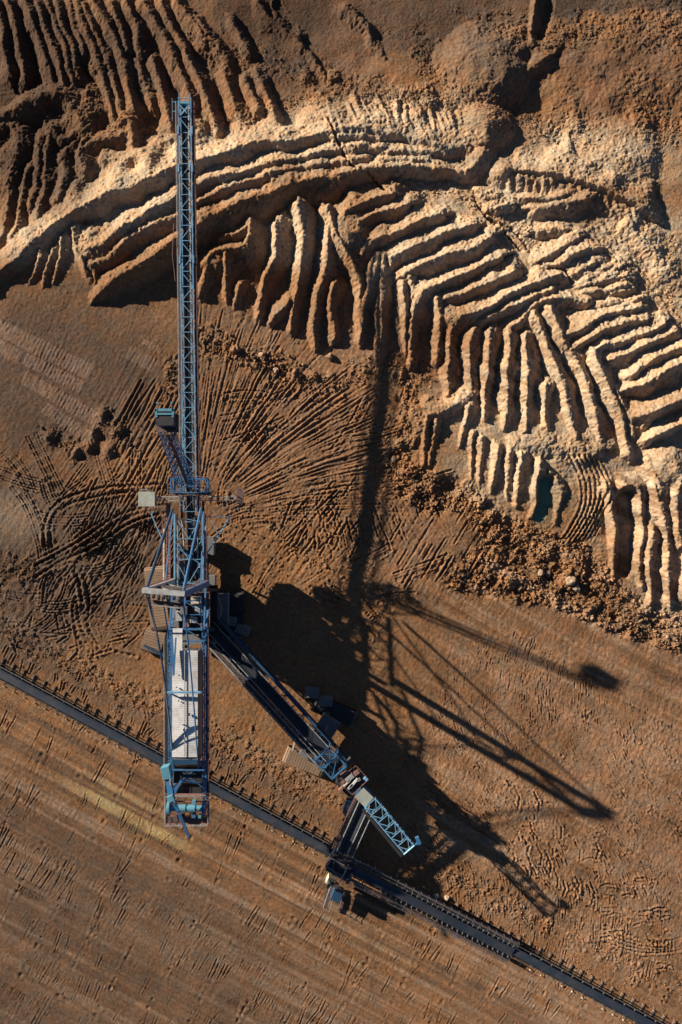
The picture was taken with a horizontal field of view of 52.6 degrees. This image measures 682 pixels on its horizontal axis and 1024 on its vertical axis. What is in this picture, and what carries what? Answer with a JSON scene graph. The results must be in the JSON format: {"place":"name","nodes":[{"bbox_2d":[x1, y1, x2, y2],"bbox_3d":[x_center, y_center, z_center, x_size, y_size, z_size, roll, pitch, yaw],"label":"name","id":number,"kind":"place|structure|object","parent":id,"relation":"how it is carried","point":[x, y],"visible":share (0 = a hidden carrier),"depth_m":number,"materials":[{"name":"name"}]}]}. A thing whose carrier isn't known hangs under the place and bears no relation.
{"place":"outdoors","nodes":[
{"label":"outdoors","id":0,"kind":"place"},
{"bbox_2d":[0,0,681,1023],"bbox_3d":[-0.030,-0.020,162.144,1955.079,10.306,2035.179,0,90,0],"label":"ground","id":1,"kind":"structure","parent":0,"point":[560,322],"depth_m":161.91,"materials":[{"name":"soil"}]},
{"bbox_2d":[138,93,244,837],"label":"spreader","id":2,"kind":"object","parent":1,"relation":"on","point":[200,602],"visible":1,"depth_m":145.19,"materials":[{"name":"blue metal"}]},
{"bbox_2d":[198,616,420,856],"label":"bridge conveyor","id":3,"kind":"object","parent":1,"relation":"on","point":[314,753],"visible":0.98,"depth_m":152.70,"materials":[{"name":"blue metal"}]},
{"bbox_2d":[325,352,333,360],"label":"boulder","id":4,"kind":"object","parent":1,"relation":"on","point":[329,357],"visible":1,"depth_m":161.46,"materials":[{"name":"stone"}]},
{"bbox_2d":[0,658,675,1023],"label":"belt line","id":5,"kind":"object","parent":1,"relation":"on","point":[139,749],"visible":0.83,"depth_m":160.64,"materials":[{"name":"black rubber"}]},
{"bbox_2d":[0,0,681,1023],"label":"rubble","id":6,"kind":"object","parent":1,"relation":"on","point":[494,532],"visible":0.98,"depth_m":161.49,"materials":[{"name":"stone"}]},
{"bbox_2d":[258,352,265,357],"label":"boulder","id":7,"kind":"object","parent":6,"relation":"on","point":[261,354],"visible":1,"depth_m":161.21,"materials":[{"name":"stone"}]},
{"bbox_2d":[391,455,396,462],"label":"boulder","id":8,"kind":"object","parent":6,"relation":"on","point":[393,459],"visible":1,"depth_m":161.66,"materials":[{"name":"stone"}]},
{"bbox_2d":[516,585,522,591],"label":"boulder","id":9,"kind":"object","parent":6,"relation":"on","point":[518,588],"visible":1,"depth_m":162.03,"materials":[{"name":"stone"}]},
{"bbox_2d":[538,569,544,576],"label":"boulder","id":10,"kind":"object","parent":6,"relation":"on","point":[541,572],"visible":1,"depth_m":161.07,"materials":[{"name":"stone"}]},
{"bbox_2d":[544,571,550,577],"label":"boulder","id":11,"kind":"object","parent":6,"relation":"on","point":[547,574],"visible":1,"depth_m":162.04,"materials":[{"name":"stone"}]},
{"bbox_2d":[565,576,575,585],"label":"boulder","id":12,"kind":"object","parent":6,"relation":"on","point":[570,581],"visible":1,"depth_m":160.28,"materials":[{"name":"stone"}]},
{"bbox_2d":[572,584,579,591],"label":"boulder","id":13,"kind":"object","parent":6,"relation":"on","point":[576,588],"visible":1,"depth_m":160.88,"materials":[{"name":"stone"}]},
{"bbox_2d":[331,797,375,857],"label":"feeder conveyor","id":14,"kind":"object","parent":1,"relation":"on","point":[354,814],"visible":0.9,"depth_m":154.75,"materials":[{"name":"grey metal"}]},
{"bbox_2d":[322,847,519,964],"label":"tripper car","id":15,"kind":"object","parent":1,"relation":"on","point":[340,865],"visible":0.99,"depth_m":158.19,"materials":[{"name":"metal"}]},
{"bbox_2d":[534,478,552,523],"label":"water","id":16,"kind":"structure","parent":0,"point":[545,498],"depth_m":161.38,"materials":[{"name":"teal liquid"}]}
]}

